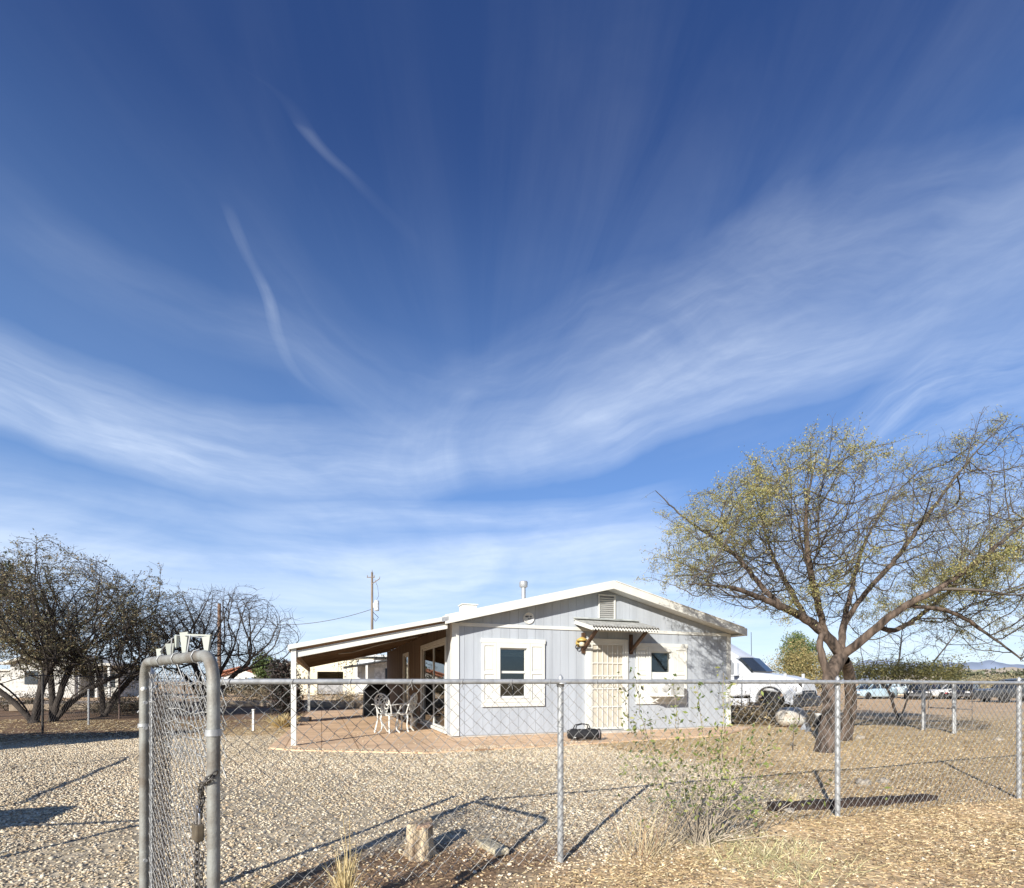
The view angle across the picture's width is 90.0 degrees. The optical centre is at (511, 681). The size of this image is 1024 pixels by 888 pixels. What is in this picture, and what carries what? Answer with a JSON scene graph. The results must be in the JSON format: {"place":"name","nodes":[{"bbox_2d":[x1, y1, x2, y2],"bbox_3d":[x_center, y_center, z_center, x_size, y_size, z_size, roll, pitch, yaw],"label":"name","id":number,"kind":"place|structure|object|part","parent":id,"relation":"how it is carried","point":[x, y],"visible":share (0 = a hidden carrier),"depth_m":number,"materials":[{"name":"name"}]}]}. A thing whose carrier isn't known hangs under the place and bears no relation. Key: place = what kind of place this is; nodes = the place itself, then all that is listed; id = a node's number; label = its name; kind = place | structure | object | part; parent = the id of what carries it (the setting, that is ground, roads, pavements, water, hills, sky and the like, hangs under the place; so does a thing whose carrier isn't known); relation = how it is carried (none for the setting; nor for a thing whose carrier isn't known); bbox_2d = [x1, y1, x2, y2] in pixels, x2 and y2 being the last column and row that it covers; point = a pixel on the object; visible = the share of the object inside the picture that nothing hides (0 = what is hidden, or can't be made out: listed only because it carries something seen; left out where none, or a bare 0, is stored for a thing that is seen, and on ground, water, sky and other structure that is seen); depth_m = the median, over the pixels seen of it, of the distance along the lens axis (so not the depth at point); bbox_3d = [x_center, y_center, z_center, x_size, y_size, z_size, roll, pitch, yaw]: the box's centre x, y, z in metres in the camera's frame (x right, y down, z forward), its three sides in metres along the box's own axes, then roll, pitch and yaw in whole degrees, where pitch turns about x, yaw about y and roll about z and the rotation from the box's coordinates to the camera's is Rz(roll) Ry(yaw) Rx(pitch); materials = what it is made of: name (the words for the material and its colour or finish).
{"place":"outdoors","nodes":[
{"label":"outdoors","id":0,"kind":"place"},
{"bbox_2d":[0,655,119,697],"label":"white house","id":1,"kind":"structure","parent":0,"point":[16,685],"depth_m":38.15,"materials":[{"name":"paint"}]},
{"bbox_2d":[24,671,37,683],"bbox_3d":[-38.082,-0.200,38.405,5.497,1.200,0.278,0,0,7],"label":"window","id":2,"kind":"structure","parent":1,"relation":"in","point":[32,681],"depth_m":38.10,"materials":[{"name":"grey glass"}]},
{"bbox_2d":[221,666,259,689],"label":"red roof house","id":3,"kind":"structure","parent":0,"point":[248,673],"depth_m":77.67,"materials":[{"name":"white paint"}]},
{"bbox_2d":[4,701,758,705],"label":"dirt road","id":4,"kind":"structure","parent":0,"point":[199,701],"depth_m":30.18,"materials":[{"name":"brown soil"}]},
{"bbox_2d":[0,732,1015,817],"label":"gravel","id":5,"kind":"structure","parent":0,"point":[67,756],"depth_m":6.41,"materials":[{"name":"beige gravel"}]},
{"bbox_2d":[269,710,751,753],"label":"patio paving","id":6,"kind":"structure","parent":0,"point":[333,726],"depth_m":10.76,"materials":[{"name":"ceramic"}]},
{"bbox_2d":[296,717,311,721],"bbox_3d":[-6.230,1.130,15.319,0.400,0.140,0.200,0,0,0],"label":"concrete block","id":7,"kind":"object","parent":6,"relation":"on","point":[306,719],"depth_m":15.22,"materials":[{"name":"grey concrete"}]},
{"bbox_2d":[362,684,389,715],"bbox_3d":[-4.763,0.574,17.981,0.916,1.200,0.703,0,0,-20],"label":"covered grill","id":8,"kind":"object","parent":6,"relation":"on","point":[370,690],"visible":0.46,"depth_m":17.68,"materials":[{"name":"black fabric"}]},
{"bbox_2d":[371,704,387,732],"bbox_3d":[-3.081,0.849,11.884,0.376,0.662,0.381,0,0,0],"label":"garden table","id":9,"kind":"object","parent":6,"relation":"on","point":[377,720],"visible":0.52,"depth_m":11.83,"materials":[{"name":"white paint"}]},
{"bbox_2d":[374,693,401,733],"bbox_3d":[-2.840,0.718,11.715,0.570,0.940,0.492,0,0,30],"label":"garden chair","id":10,"kind":"object","parent":6,"relation":"on","point":[385,708],"visible":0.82,"depth_m":11.60,"materials":[{"name":"white paint"}]},
{"bbox_2d":[394,692,417,731],"bbox_3d":[-2.501,0.718,12.093,0.492,0.940,0.570,0,0,10],"label":"garden chair","id":11,"kind":"object","parent":6,"relation":"on","point":[411,703],"visible":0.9,"depth_m":12.01,"materials":[{"name":"white paint"}]},
{"bbox_2d":[404,703,423,725],"bbox_3d":[-2.620,0.853,13.561,0.577,0.643,0.538,0,0,0],"label":"flower pot","id":12,"kind":"object","parent":6,"relation":"on","point":[415,717],"visible":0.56,"depth_m":13.53,"materials":[{"name":"white paint"}]},
{"bbox_2d":[567,723,601,739],"bbox_3d":[1.436,0.997,10.201,0.650,0.338,0.305,0,0,-8],"label":"duffel bag","id":13,"kind":"object","parent":6,"relation":"on","point":[573,731],"visible":0.9,"depth_m":10.11,"materials":[{"name":"black fabric"}]},
{"bbox_2d":[0,682,1023,887],"bbox_3d":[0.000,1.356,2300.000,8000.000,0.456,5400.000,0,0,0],"label":"ground","id":14,"kind":"structure","parent":0,"point":[238,713],"depth_m":4.35,"materials":[{"name":"beige gravel"}]},
{"bbox_2d":[0,551,32,656],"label":"evergreen tree","id":15,"kind":"object","parent":14,"relation":"on","point":[11,590],"visible":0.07,"depth_m":17.24,"materials":[{"name":"green plant"}]},
{"bbox_2d":[0,691,66,710],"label":"brush heap","id":16,"kind":"object","parent":14,"relation":"on","point":[26,701],"visible":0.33,"depth_m":21.00,"materials":[{"name":"brown plant"}]},
{"bbox_2d":[0,529,145,722],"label":"mesquite tree","id":17,"kind":"object","parent":14,"relation":"on","point":[50,662],"visible":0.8,"depth_m":14.71,"materials":[{"name":"brown plant"}]},
{"bbox_2d":[0,554,198,720],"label":"mesquite tree","id":18,"kind":"object","parent":14,"relation":"on","point":[134,623],"visible":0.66,"depth_m":15.56,"materials":[{"name":"brown plant"}]},
{"bbox_2d":[44,690,159,714],"bbox_3d":[-15.340,0.794,19.045,4.391,1.085,1.758,0,0,-8],"label":"brush heap","id":19,"kind":"object","parent":14,"relation":"on","point":[116,705],"visible":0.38,"depth_m":18.91,"materials":[{"name":"brown plant"}]},
{"bbox_2d":[27,673,197,733],"bbox_3d":[-13.495,0.510,18.925,0.062,1.440,16.514,0,0,-20],"label":"side fence","id":20,"kind":"object","parent":14,"relation":"on","point":[42,675],"visible":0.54,"depth_m":13.84,"materials":[{"name":"metal"}]},
{"bbox_2d":[77,663,155,696],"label":"porch house","id":21,"kind":"structure","parent":14,"relation":"on","point":[128,689],"depth_m":40.14,"materials":[{"name":"white paint"}]},
{"bbox_2d":[89,671,114,695],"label":"window","id":22,"kind":"structure","parent":21,"relation":"in","point":[113,685],"depth_m":40.03,"materials":[{"name":"grey glass"}]},
{"bbox_2d":[32,595,210,716],"bbox_3d":[-13.487,-0.846,17.532,5.255,4.258,3.865,0,0,0],"label":"mesquite tree","id":23,"kind":"object","parent":14,"relation":"on","point":[122,688],"visible":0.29,"depth_m":17.46,"materials":[{"name":"brown plant"}]},
{"bbox_2d":[137,667,158,887],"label":"gate post","id":24,"kind":"object","parent":14,"relation":"on","point":[152,671],"visible":0.16,"depth_m":2.70,"materials":[{"name":"metal"}]},
{"bbox_2d":[9,700,320,710],"bbox_3d":[-14.750,1.040,22.950,11.673,0.260,0.220,0,0,-26],"label":"timber rail","id":25,"kind":"object","parent":14,"relation":"on","point":[228,704],"visible":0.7,"depth_m":23.06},
{"bbox_2d":[138,632,226,887],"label":"walk gate","id":26,"kind":"structure","parent":14,"relation":"on","point":[213,732],"depth_m":2.16,"materials":[{"name":"metal"}]},
{"bbox_2d":[193,770,218,887],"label":"padlock chain","id":27,"kind":"object","parent":26,"relation":"hanging from","point":[202,784],"visible":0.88,"depth_m":1.75,"materials":[{"name":"metal"}]},
{"bbox_2d":[191,806,203,841],"bbox_3d":[-1.079,0.484,1.757,0.055,0.122,0.026,0,0,43],"label":"padlock","id":28,"kind":"object","parent":27,"relation":"hanging from","point":[197,832],"visible":0.92,"depth_m":1.74,"materials":[{"name":"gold metal"}]},
{"bbox_2d":[133,578,304,714],"bbox_3d":[-11.063,-1.280,18.748,6.677,5.127,4.061,0,0,0],"label":"bare tree","id":29,"kind":"object","parent":14,"relation":"on","point":[228,654],"visible":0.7,"depth_m":18.62,"materials":[{"name":"brown plant"}]},
{"bbox_2d":[217,603,220,678],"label":"utility pole","id":30,"kind":"object","parent":14,"relation":"on","point":[218,661],"visible":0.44,"depth_m":59.85,"materials":[{"name":"wood"}]},
{"bbox_2d":[223,694,253,728],"bbox_3d":[-6.917,0.750,12.949,0.683,0.900,0.021,0,0,-27],"label":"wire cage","id":31,"kind":"object","parent":14,"relation":"on","point":[232,695],"visible":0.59,"depth_m":12.82,"materials":[{"name":"grey metal"}]},
{"bbox_2d":[181,686,300,700],"bbox_3d":[-14.776,0.694,27.125,6.920,1.186,1.783,0,0,0],"label":"brush heap","id":32,"kind":"object","parent":14,"relation":"on","point":[254,698],"visible":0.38,"depth_m":27.03,"materials":[{"name":"brown plant"}]},
{"bbox_2d":[189,666,305,696],"bbox_3d":[-20.578,-0.082,39.801,9.196,2.733,2.944,0,0,0],"label":"dark hedge bush","id":33,"kind":"object","parent":14,"relation":"on","point":[239,689],"visible":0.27,"depth_m":39.72,"materials":[{"name":"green plant"}]},
{"bbox_2d":[252,709,254,730],"bbox_3d":[-6.312,0.960,12.500,0.060,0.580,0.060,0,0,0],"label":"white stake","id":34,"kind":"object","parent":14,"relation":"on","point":[253,721],"visible":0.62,"depth_m":12.47,"materials":[{"name":"paint"}]},
{"bbox_2d":[241,878,275,887],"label":"grass tuft","id":35,"kind":"object","parent":14,"relation":"on","point":[255,885],"visible":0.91,"depth_m":2.82,"materials":[{"name":"plant"}]},
{"bbox_2d":[249,652,275,677],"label":"round tree","id":36,"kind":"object","parent":14,"relation":"on","point":[261,672],"visible":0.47,"depth_m":61.36,"materials":[{"name":"green plant"}]},
{"bbox_2d":[262,712,305,726],"bbox_3d":[-6.115,1.003,13.547,1.250,0.402,1.144,0,0,0],"label":"grass tuft","id":37,"kind":"object","parent":14,"relation":"on","point":[282,721],"visible":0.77,"depth_m":13.47,"materials":[{"name":"plant"}]},
{"bbox_2d":[263,655,304,717],"bbox_3d":[-6.467,0.264,14.627,1.131,2.088,1.246,0,0,0],"label":"oleander bush","id":38,"kind":"object","parent":14,"relation":"on","point":[277,669],"visible":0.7,"depth_m":14.43,"materials":[{"name":"green plant"}]},
{"bbox_2d":[261,701,362,707],"bbox_3d":[-9.550,1.040,23.700,6.113,0.260,0.220,0,0,15],"label":"timber rail","id":39,"kind":"object","parent":14,"relation":"on","point":[338,705],"visible":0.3,"depth_m":23.24,"materials":[{"name":"wood"}]},
{"bbox_2d":[301,696,360,699],"bbox_3d":[-11.750,1.040,32.650,7.690,0.260,0.220,0,0,13],"label":"timber rail","id":40,"kind":"object","parent":14,"relation":"on","point":[311,697],"visible":0.06,"depth_m":32.56,"materials":[{"name":"brown wood"}]},
{"bbox_2d":[300,688,362,701],"bbox_3d":[-10.426,0.836,30.102,5.573,1.000,1.766,0,0,0],"label":"brush heap","id":41,"kind":"object","parent":14,"relation":"on","point":[346,695],"visible":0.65,"depth_m":29.99,"materials":[{"name":"brown plant"}]},
{"bbox_2d":[281,654,386,694],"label":"cream garage","id":42,"kind":"structure","parent":14,"relation":"on","point":[327,671],"depth_m":46.29,"materials":[{"name":"paint"}]},
{"bbox_2d":[318,685,342,693],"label":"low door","id":43,"kind":"structure","parent":42,"relation":"in","point":[333,687],"depth_m":46.32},
{"bbox_2d":[339,799,355,886],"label":"grass tuft","id":44,"kind":"object","parent":14,"relation":"on","point":[349,841],"visible":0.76,"depth_m":2.84,"materials":[{"name":"plant"}]},
{"bbox_2d":[322,846,375,887],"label":"grass tuft","id":45,"kind":"object","parent":14,"relation":"on","point":[344,878],"visible":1,"depth_m":2.71,"materials":[{"name":"plant"}]},
{"bbox_2d":[343,655,386,693],"bbox_3d":[-7.796,-0.400,39.980,10.200,3.200,5.900,0,0,-18],"label":"mobile home","id":46,"kind":"object","parent":14,"relation":"on","point":[368,669],"visible":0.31,"depth_m":38.18,"materials":[{"name":"white"}]},
{"bbox_2d":[362,667,373,691],"bbox_3d":[-10.736,-0.150,38.189,0.900,1.900,0.030,0,0,-18],"label":"door","id":47,"kind":"structure","parent":46,"relation":"in","point":[370,669],"depth_m":38.19,"materials":[{"name":"white paint"}]},
{"bbox_2d":[367,571,379,629],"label":"utility pole","id":48,"kind":"object","parent":14,"relation":"on","point":[375,605],"visible":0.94,"depth_m":51.88,"materials":[{"name":"brown wood"}]},
{"bbox_2d":[220,609,370,624],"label":"power line","id":49,"kind":"object","parent":48,"relation":"attached to","point":[314,622],"visible":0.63,"depth_m":54.60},
{"bbox_2d":[402,817,438,861],"bbox_3d":[-0.653,1.125,3.598,0.335,0.286,0.315,0,0,0],"label":"tree stump","id":50,"kind":"object","parent":14,"relation":"on","point":[425,837],"visible":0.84,"depth_m":3.54,"materials":[{"name":"brown wood"}]},
{"bbox_2d":[476,837,508,856],"bbox_3d":[-0.144,1.198,3.720,0.110,0.045,0.340,-3,0,-28],"label":"stone slab","id":51,"kind":"object","parent":14,"relation":"on","point":[495,848],"depth_m":3.66,"materials":[{"name":"white stone"}]},
{"bbox_2d":[0,810,1023,887],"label":"gravel","id":52,"kind":"structure","parent":14,"relation":"on","point":[29,823],"depth_m":3.82,"materials":[{"name":"beige gravel"}]},
{"bbox_2d":[0,719,1023,792],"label":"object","id":53,"kind":"structure","parent":14,"relation":"on","point":[247,732],"depth_m":10.06,"materials":[{"name":"plant"}]},
{"bbox_2d":[1,774,1023,887],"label":"wood chips","id":54,"kind":"object","parent":14,"relation":"on","point":[866,854],"visible":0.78,"depth_m":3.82,"materials":[{"name":"plant"}]},
{"bbox_2d":[288,580,746,745],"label":"house","id":55,"kind":"structure","parent":14,"relation":"on","point":[607,630],"depth_m":11.82,"materials":[{"name":"grey paint"}]},
{"bbox_2d":[311,653,384,676],"bbox_3d":[-6.667,-0.724,21.443,3.235,1.164,0.343,0,0,-23],"label":"hanging vine","id":56,"kind":"object","parent":55,"relation":"hanging from","point":[383,656],"visible":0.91,"depth_m":21.39,"materials":[{"name":"green plant"}]},
{"bbox_2d":[402,652,408,717],"bbox_3d":[-3.418,0.108,16.600,0.100,2.075,1.160,0,0,-20],"label":"side door","id":57,"kind":"structure","parent":55,"relation":"in","point":[406,655],"depth_m":16.79,"materials":[{"name":"white paint"}]},
{"bbox_2d":[420,637,446,733],"bbox_3d":[-1.950,0.082,12.649,0.100,2.125,3.030,0,0,-20],"label":"sliding door","id":58,"kind":"structure","parent":55,"relation":"in","point":[434,657],"depth_m":12.51,"materials":[{"name":"white paint"}]},
{"bbox_2d":[497,643,529,702],"bbox_3d":[0.020,-0.193,11.174,0.766,1.281,0.141,0,0,-20],"label":"window","id":59,"kind":"structure","parent":55,"relation":"in","point":[519,695],"depth_m":11.20,"materials":[{"name":"beige paint"}]},
{"bbox_2d":[585,638,637,732],"bbox_3d":[2.272,0.100,11.888,1.300,2.200,0.380,0,0,-20],"label":"front door","id":60,"kind":"structure","parent":55,"relation":"in","point":[604,658],"depth_m":11.97,"materials":[{"name":"beige paint"}]},
{"bbox_2d":[648,647,673,699],"bbox_3d":[3.628,-0.193,12.516,0.746,1.281,0.141,0,0,-20],"label":"window","id":61,"kind":"structure","parent":55,"relation":"in","point":[651,650],"depth_m":12.51,"materials":[{"name":"beige paint"}]},
{"bbox_2d":[220,674,1023,887],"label":"chain link fence","id":62,"kind":"object","parent":14,"relation":"on","point":[560,682],"visible":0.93,"depth_m":3.52,"materials":[{"name":"metal"}]},
{"bbox_2d":[232,746,1023,887],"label":"earth pebbles","id":63,"kind":"object","parent":14,"relation":"on","point":[878,854],"visible":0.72,"depth_m":3.81,"materials":[{"name":"gravel"}]},
{"bbox_2d":[589,783,721,864],"bbox_3d":[0.959,0.931,3.499,1.111,0.516,0.989,0,0,26],"label":"grass tuft","id":64,"kind":"object","parent":14,"relation":"on","point":[647,845],"visible":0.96,"depth_m":3.48,"materials":[{"name":"plant"}]},
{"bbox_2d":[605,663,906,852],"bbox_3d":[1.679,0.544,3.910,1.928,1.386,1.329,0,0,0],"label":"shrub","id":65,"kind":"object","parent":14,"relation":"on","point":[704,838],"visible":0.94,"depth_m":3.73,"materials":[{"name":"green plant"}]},
{"bbox_2d":[731,637,820,712],"bbox_3d":[9.141,-0.470,22.383,2.528,3.372,7.552,0,0,-36],"label":"semi truck","id":66,"kind":"object","parent":14,"relation":"on","point":[745,666],"visible":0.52,"depth_m":20.28,"materials":[{"name":"white paint"}]},
{"bbox_2d":[680,827,886,887],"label":"grass tuft","id":67,"kind":"object","parent":14,"relation":"on","point":[765,856],"visible":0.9,"depth_m":3.40,"materials":[{"name":"plant"}]},
{"bbox_2d":[783,807,794,812],"bbox_3d":[2.497,1.168,4.617,0.100,0.062,0.080,0,0,0],"label":"rock","id":68,"kind":"object","parent":14,"relation":"on","point":[791,809],"visible":0.57,"depth_m":4.60,"materials":[{"name":"white stone"}]},
{"bbox_2d":[775,707,806,726],"bbox_3d":[7.357,0.933,13.500,0.740,0.534,0.521,0,0,-12],"label":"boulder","id":69,"kind":"object","parent":14,"relation":"on","point":[788,714],"visible":0.81,"depth_m":13.31,"materials":[{"name":"stone"}]},
{"bbox_2d":[773,790,812,800],"bbox_3d":[2.671,1.111,4.896,0.417,0.165,0.472,0,0,-38],"label":"grass tuft","id":70,"kind":"object","parent":14,"relation":"on","point":[792,798],"visible":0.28,"depth_m":4.92,"materials":[{"name":"plant"}]},
{"bbox_2d":[789,718,798,750],"bbox_3d":[4.893,0.908,8.902,0.242,0.584,0.234,0,0,-44],"label":"sapling","id":71,"kind":"object","parent":14,"relation":"on","point":[796,730],"visible":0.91,"depth_m":8.90,"materials":[{"name":"green plant"}]},
{"bbox_2d":[775,630,818,677],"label":"bush","id":72,"kind":"object","parent":14,"relation":"on","point":[798,637],"visible":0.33,"depth_m":41.88,"materials":[{"name":"green plant"}]},
{"bbox_2d":[760,638,843,699],"bbox_3d":[19.536,-0.962,35.944,9.006,4.557,3.048,0,0,0],"label":"yellow bush","id":73,"kind":"object","parent":14,"relation":"on","point":[808,668],"visible":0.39,"depth_m":35.89,"materials":[{"name":"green plant"}]},
{"bbox_2d":[800,715,820,731],"bbox_3d":[7.220,1.444,12.511,1.003,1.300,0.660,0,0,20],"label":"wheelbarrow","id":74,"kind":"object","parent":14,"relation":"on","point":[806,726],"visible":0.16,"depth_m":12.39,"materials":[{"name":"grey metal"}]},
{"bbox_2d":[731,690,890,727],"bbox_3d":[7.063,0.733,14.579,6.829,1.093,3.563,0,0,0],"label":"brush pile","id":75,"kind":"object","parent":14,"relation":"on","point":[749,715],"visible":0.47,"depth_m":14.37,"materials":[{"name":"brown plant"}]},
{"bbox_2d":[814,709,821,727],"bbox_3d":[8.085,0.958,13.400,0.310,0.484,0.310,0,0,0],"label":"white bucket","id":76,"kind":"object","parent":14,"relation":"on","point":[817,714],"visible":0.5,"depth_m":13.40,"materials":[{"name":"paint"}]},
{"bbox_2d":[633,405,1023,752],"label":"mesquite tree","id":77,"kind":"object","parent":14,"relation":"on","point":[840,660],"visible":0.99,"depth_m":9.09,"materials":[{"name":"green plant"}]},
{"bbox_2d":[767,794,938,812],"bbox_3d":[3.305,1.163,4.911,1.955,0.133,0.102,0,0,-15],"label":"edging timber","id":78,"kind":"object","parent":14,"relation":"on","point":[827,805],"visible":0.57,"depth_m":4.84,"materials":[{"name":"brown wood"}]},
{"bbox_2d":[854,735,864,738],"bbox_3d":[7.306,1.168,10.757,0.193,0.106,0.184,0,0,0],"label":"rock","id":79,"kind":"object","parent":14,"relation":"on","point":[860,737],"visible":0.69,"depth_m":10.71,"materials":[{"name":"beige stone"}]},
{"bbox_2d":[855,778,871,785],"bbox_3d":[4.052,1.157,5.906,0.188,0.093,0.149,0,0,-11],"label":"rock","id":80,"kind":"object","parent":14,"relation":"on","point":[861,781],"visible":0.72,"depth_m":5.85,"materials":[{"name":"white stone"}]},
{"bbox_2d":[856,684,897,698],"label":"parked car","id":81,"kind":"object","parent":14,"relation":"on","point":[870,692],"visible":0.48,"depth_m":46.22,"materials":[{"name":"white paint"}]},
{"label":"windows","id":82,"kind":"part","parent":81,"relation":"part of","materials":[{"name":"black glass"}]},
{"bbox_2d":[741,684,1023,737],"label":"side fence","id":83,"kind":"object","parent":14,"relation":"on","point":[975,705],"visible":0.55,"depth_m":11.23,"materials":[{"name":"metal"}]},
{"bbox_2d":[876,777,890,783],"bbox_3d":[4.361,1.170,6.005,0.141,0.086,0.119,0,0,0],"label":"rock","id":84,"kind":"object","parent":14,"relation":"on","point":[883,779],"visible":0.66,"depth_m":5.97,"materials":[{"name":"white stone"}]},
{"bbox_2d":[877,684,907,697],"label":"parked car","id":85,"kind":"object","parent":14,"relation":"on","point":[898,687],"visible":0.02,"depth_m":49.02,"materials":[{"name":"white paint"}]},
{"bbox_2d":[839,604,977,720],"bbox_3d":[11.927,-0.659,15.646,3.982,3.747,2.600,0,0,0],"label":"mesquite","id":86,"kind":"object","parent":14,"relation":"on","point":[919,671],"visible":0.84,"depth_m":15.23,"materials":[{"name":"green plant"}]},
{"bbox_2d":[904,684,931,698],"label":"parked car","id":87,"kind":"object","parent":14,"relation":"on","point":[916,688],"visible":0.49,"depth_m":44.88,"materials":[{"name":"black paint"}]},
{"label":"windows","id":88,"kind":"part","parent":87,"relation":"part of","materials":[{"name":"black glass"}]},
{"bbox_2d":[921,684,925,729],"bbox_3d":[10.175,0.600,12.648,0.150,1.200,0.068,0,0,-24],"label":"gap gate post","id":89,"kind":"object","parent":14,"relation":"on","point":[922,707],"visible":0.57,"depth_m":12.64,"materials":[{"name":"metal"}]},
{"bbox_2d":[912,685,947,698],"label":"parked car","id":90,"kind":"object","parent":14,"relation":"on","point":[936,697],"visible":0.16,"depth_m":47.13,"materials":[{"name":"grey paint"}]},
{"bbox_2d":[930,684,970,698],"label":"parked car","id":91,"kind":"object","parent":14,"relation":"on","point":[941,691],"visible":0.23,"depth_m":46.00,"materials":[{"name":"white paint"}]},
{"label":"windows","id":92,"kind":"part","parent":91,"relation":"part of","materials":[{"name":"black glass"}]},
{"bbox_2d":[952,684,955,733],"bbox_3d":[10.217,0.600,11.820,0.150,1.200,0.068,0,0,-24],"label":"gap gate post","id":93,"kind":"object","parent":14,"relation":"on","point":[953,709],"visible":0.66,"depth_m":11.78,"materials":[{"name":"metal"}]},
{"bbox_2d":[928,684,972,729],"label":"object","id":94,"kind":"structure","parent":93,"relation":"attached to","point":[949,708],"depth_m":12.16,"materials":[{"name":"metal"}]},
{"bbox_2d":[948,684,981,699],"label":"parked car","id":95,"kind":"object","parent":14,"relation":"on","point":[963,690],"visible":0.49,"depth_m":45.16,"materials":[{"name":"black paint"}]},
{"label":"windows","id":96,"kind":"part","parent":95,"relation":"part of","materials":[{"name":"black glass"}]},
{"bbox_2d":[928,667,1023,680],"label":"tree line","id":97,"kind":"object","parent":14,"relation":"on","point":[1006,673],"visible":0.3,"depth_m":128.99,"materials":[{"name":"green plant"}]},
{"bbox_2d":[956,673,1022,688],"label":"desert shrub","id":98,"kind":"object","parent":14,"relation":"on","point":[991,679],"visible":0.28,"depth_m":59.86,"materials":[{"name":"green plant"}]},
{"bbox_2d":[974,678,1023,702],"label":"parked suv","id":99,"kind":"object","parent":14,"relation":"on","point":[996,694],"visible":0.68,"depth_m":38.38,"materials":[{"name":"grey paint"}]},
{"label":"windows","id":100,"kind":"part","parent":99,"relation":"part of","materials":[{"name":"black glass"}]},
{"bbox_2d":[0,0,1023,680],"label":"sky","id":101,"kind":"structure","parent":0,"point":[300,301],"materials":[{"name":"blue"}]},
{"bbox_2d":[820,660,1023,679],"bbox_3d":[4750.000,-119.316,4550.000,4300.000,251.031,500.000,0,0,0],"label":"mountains","id":102,"kind":"structure","parent":0,"point":[988,664],"depth_m":4514.59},
{"bbox_2d":[877,667,1023,680],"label":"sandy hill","id":103,"kind":"structure","parent":0,"point":[1007,669],"depth_m":296.61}
]}

